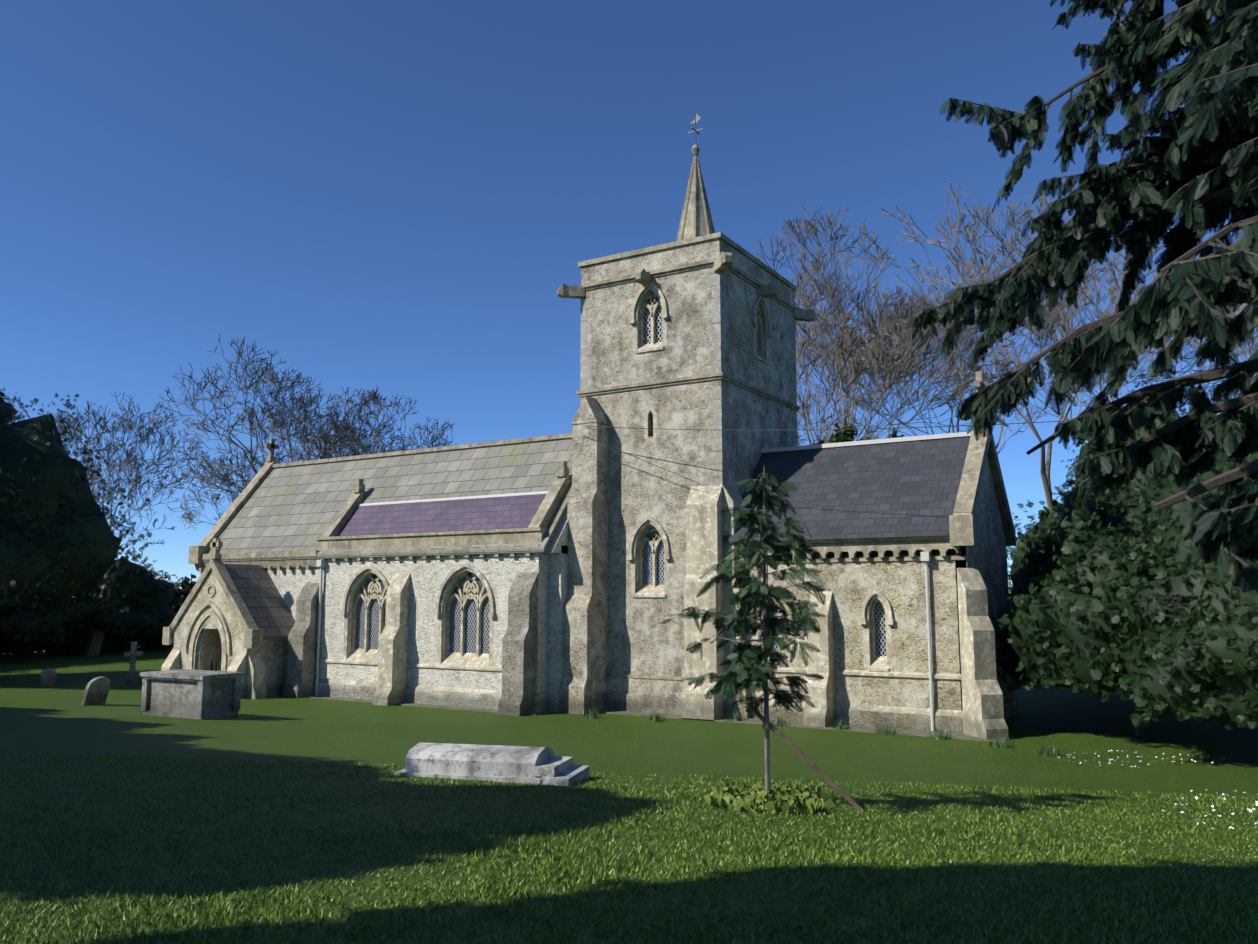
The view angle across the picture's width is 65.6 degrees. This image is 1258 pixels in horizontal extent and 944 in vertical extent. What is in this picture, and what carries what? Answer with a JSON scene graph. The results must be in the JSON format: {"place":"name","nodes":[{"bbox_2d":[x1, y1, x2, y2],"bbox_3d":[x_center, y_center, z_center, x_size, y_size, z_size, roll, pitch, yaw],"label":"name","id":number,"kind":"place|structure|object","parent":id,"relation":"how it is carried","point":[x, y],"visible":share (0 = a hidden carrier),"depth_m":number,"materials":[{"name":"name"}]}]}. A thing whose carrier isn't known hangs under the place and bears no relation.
{"place":"outdoors","nodes":[
{"label":"outdoors","id":0,"kind":"place"},
{"bbox_2d":[172,628,287,686],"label":"porch wall","id":1,"kind":"structure","parent":0,"point":[273,653],"depth_m":35.14,"materials":[{"name":"beige stone"}]},
{"bbox_2d":[224,564,294,639],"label":"porch roof","id":2,"kind":"structure","parent":1,"relation":"on","point":[266,606],"depth_m":35.64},
{"bbox_2d":[176,570,284,698],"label":"porch gable wall","id":3,"kind":"structure","parent":0,"point":[219,599],"depth_m":35.08,"materials":[{"name":"beige stone"}]},
{"bbox_2d":[199,508,567,712],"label":"nave wall","id":4,"kind":"structure","parent":0,"point":[289,584],"depth_m":30.72,"materials":[{"name":"beige stone"}]},
{"bbox_2d":[201,438,571,561],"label":"nave roof","id":5,"kind":"structure","parent":4,"relation":"on","point":[295,508],"depth_m":36.82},
{"bbox_2d":[319,554,539,692],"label":"aisle wall","id":6,"kind":"structure","parent":0,"point":[428,576],"depth_m":32.65,"materials":[{"name":"beige stone"}]},
{"bbox_2d":[337,494,545,535],"bbox_3d":[-6.585,1.544,33.882,9.030,1.228,0.950,-4,-8,31],"label":"aisle roof","id":7,"kind":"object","parent":6,"relation":"on","point":[509,512],"visible":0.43,"depth_m":33.71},
{"bbox_2d":[161,282,1008,739],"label":"stone dressings","id":8,"kind":"structure","parent":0,"point":[981,712],"depth_m":29.26,"materials":[{"name":"beige stone"}]},
{"bbox_2d":[210,415,962,670],"bbox_3d":[-2.985,2.894,31.602,26.311,9.750,1.526,-3,-8,22],"label":"dark church recess","id":9,"kind":"object","parent":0,"point":[934,552],"visible":0.08,"depth_m":27.07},
{"bbox_2d":[355,527,886,655],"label":"leaded windows","id":10,"kind":"structure","parent":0,"point":[471,627],"depth_m":31.99,"materials":[{"name":"grey glass"}]},
{"bbox_2d":[0,587,1257,943],"bbox_3d":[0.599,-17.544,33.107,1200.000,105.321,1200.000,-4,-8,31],"label":"ground","id":11,"kind":"structure","parent":0,"point":[58,719],"depth_m":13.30,"materials":[{"name":"green plant"}]},
{"bbox_2d":[41,668,55,687],"bbox_3d":[-21.166,7.665,35.585,0.100,1.000,0.550,-9,-10,20],"label":"headstone","id":12,"kind":"object","parent":11,"relation":"on","point":[48,677],"visible":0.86,"depth_m":35.56,"materials":[{"name":"stone"}]},
{"bbox_2d":[81,676,110,705],"bbox_3d":[-15.152,6.362,27.724,0.100,1.100,0.850,13,-4,13],"label":"leaning headstone","id":13,"kind":"object","parent":11,"relation":"on","point":[96,690],"visible":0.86,"depth_m":27.66,"materials":[{"name":"stone"}]},
{"bbox_2d":[119,642,142,685],"bbox_3d":[-19.755,7.794,38.837,0.600,2.050,0.760,-3,-8,21],"label":"grave cross","id":14,"kind":"object","parent":11,"relation":"on","point":[131,679],"visible":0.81,"depth_m":38.76,"materials":[{"name":"stone"}]},
{"bbox_2d":[140,669,244,719],"bbox_3d":[-11.148,5.809,24.842,2.330,1.400,1.280,-4,-8,27],"label":"chest tomb","id":15,"kind":"object","parent":11,"relation":"on","point":[195,694],"visible":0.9,"depth_m":24.45,"materials":[{"name":"stone"}]},
{"bbox_2d":[282,572,537,715],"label":"aisle buttresses","id":16,"kind":"structure","parent":11,"relation":"on","point":[519,664],"depth_m":30.15,"materials":[{"name":"beige stone"}]},
{"bbox_2d":[314,480,570,712],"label":"church aisle ends","id":17,"kind":"object","parent":11,"relation":"on","point":[458,699],"visible":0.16,"depth_m":30.94,"materials":[{"name":"beige stone"}]},
{"bbox_2d":[394,742,589,785],"bbox_3d":[-2.098,4.637,15.152,2.770,0.770,1.190,-2,-7,13],"label":"ledger tomb","id":18,"kind":"object","parent":11,"relation":"on","point":[522,764],"visible":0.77,"depth_m":14.80,"materials":[{"name":"grey stone"}]},
{"bbox_2d":[0,574,1010,655],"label":"distant hedge","id":19,"kind":"object","parent":11,"relation":"on","point":[28,649],"depth_m":62.56,"materials":[{"name":"green plant"}]},
{"bbox_2d":[162,144,1015,679],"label":"stone copings","id":20,"kind":"object","parent":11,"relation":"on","point":[696,224],"visible":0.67,"depth_m":32.34,"materials":[{"name":"beige stone"}]},
{"bbox_2d":[582,413,1187,483],"bbox_3d":[14.480,-1.990,19.123,40.349,2.117,0.848,-6,-9,38],"label":"overhead wire","id":21,"kind":"object","parent":20,"relation":"attached to","point":[814,429],"visible":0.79,"depth_m":26.06,"materials":[{"name":"black"}]},
{"bbox_2d":[0,367,1257,730],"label":"evergreens","id":22,"kind":"object","parent":11,"relation":"on","point":[46,465],"depth_m":25.61,"materials":[{"name":"green plant"}]},
{"bbox_2d":[20,183,1257,655],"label":"bare trees","id":23,"kind":"object","parent":11,"relation":"on","point":[898,363],"visible":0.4,"depth_m":54.65,"materials":[{"name":"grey plant"}]},
{"bbox_2d":[267,695,1011,741],"bbox_3d":[-6.308,7.176,27.953,30.680,0.135,11.400,-4,-8,31],"label":"plinth","id":24,"kind":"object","parent":11,"relation":"on","point":[924,733],"visible":0.1,"depth_m":27.67,"materials":[{"name":"beige stone"}]},
{"bbox_2d":[558,396,728,717],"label":"tower buttress","id":25,"kind":"structure","parent":11,"relation":"on","point":[586,682],"depth_m":30.60,"materials":[{"name":"beige stone"}]},
{"bbox_2d":[580,238,796,676],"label":"church tower","id":26,"kind":"structure","parent":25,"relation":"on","point":[643,639],"depth_m":30.98,"materials":[{"name":"beige stone"}]},
{"bbox_2d":[643,294,757,353],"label":"belfry windows","id":27,"kind":"structure","parent":26,"relation":"in","point":[647,328],"depth_m":31.75,"materials":[{"name":"grey glass"}]},
{"bbox_2d":[661,466,825,791],"bbox_3d":[1.702,2.285,13.222,2.123,4.800,2.048,-4,-8,31],"label":"sapling","id":28,"kind":"object","parent":11,"relation":"on","point":[783,625],"depth_m":13.25,"materials":[{"name":"green plant"}]},
{"bbox_2d":[704,783,835,814],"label":"plants","id":29,"kind":"object","parent":11,"relation":"on","point":[755,798],"visible":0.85,"depth_m":12.79,"materials":[{"name":"green plant"}]},
{"bbox_2d":[747,489,864,810],"bbox_3d":[2.421,2.437,13.252,1.645,4.451,0.111,-1,-7,8],"label":"tree stake","id":30,"kind":"object","parent":11,"relation":"on","point":[818,770],"visible":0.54,"depth_m":13.09,"materials":[{"name":"brown wood"}]},
{"bbox_2d":[581,707,1066,757],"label":"daffodil leaves","id":31,"kind":"object","parent":11,"relation":"on","point":[1004,743],"visible":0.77,"depth_m":25.42,"materials":[{"name":"green plant"}]},
{"bbox_2d":[750,456,1018,732],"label":"chancel east wall","id":32,"kind":"structure","parent":11,"relation":"on","point":[987,557],"depth_m":28.05,"materials":[{"name":"beige stone"}]},
{"bbox_2d":[812,422,1060,521],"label":"distant evergreen trees","id":33,"kind":"object","parent":11,"relation":"on","point":[840,436],"depth_m":52.20,"materials":[{"name":"green plant"}]},
{"bbox_2d":[1134,713,1140,735],"bbox_3d":[13.175,6.677,25.270,0.100,0.850,0.450,-4,-8,31],"label":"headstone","id":34,"kind":"object","parent":11,"relation":"on","point":[1138,730],"visible":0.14,"depth_m":25.09,"materials":[{"name":"stone"}]},
{"bbox_2d":[1058,750,1257,828],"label":"snowdrops","id":35,"kind":"object","parent":11,"relation":"on","point":[1212,806],"visible":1,"depth_m":15.17,"materials":[{"name":"white plant"}]},
{"bbox_2d":[0,0,1257,588],"label":"sky","id":36,"kind":"structure","parent":0,"point":[399,197],"materials":[{"name":"blue"}]},
{"bbox_2d":[315,432,971,730],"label":"gutters and downpipes","id":37,"kind":"object","parent":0,"point":[925,557],"visible":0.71,"depth_m":30.79,"materials":[{"name":"grey metal"}]},
{"bbox_2d":[580,266,797,652],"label":"tower quoins","id":38,"kind":"object","parent":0,"point":[718,367],"visible":0.23,"depth_m":30.20,"materials":[{"name":"beige stone"}]},
{"bbox_2d":[688,112,702,143],"bbox_3d":[2.400,-12.369,35.240,0.441,1.350,0.441,2,-7,-14],"label":"weathervane","id":39,"kind":"object","parent":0,"point":[696,119],"visible":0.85,"depth_m":35.25,"materials":[{"name":"grey metal"}]},
{"bbox_2d":[738,546,966,709],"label":"chancel wall","id":40,"kind":"structure","parent":0,"point":[900,586],"depth_m":26.59,"materials":[{"name":"beige stone"}]},
{"bbox_2d":[722,436,1006,545],"bbox_3d":[7.391,0.659,30.289,6.930,3.146,6.360,-4,-8,31],"label":"chancel roof","id":41,"kind":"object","parent":40,"relation":"on","point":[903,489],"visible":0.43,"depth_m":28.54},
{"bbox_2d":[906,0,1257,594],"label":"cedar","id":42,"kind":"object","parent":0,"point":[1144,322],"depth_m":13.92,"materials":[{"name":"green plant"}]}
]}

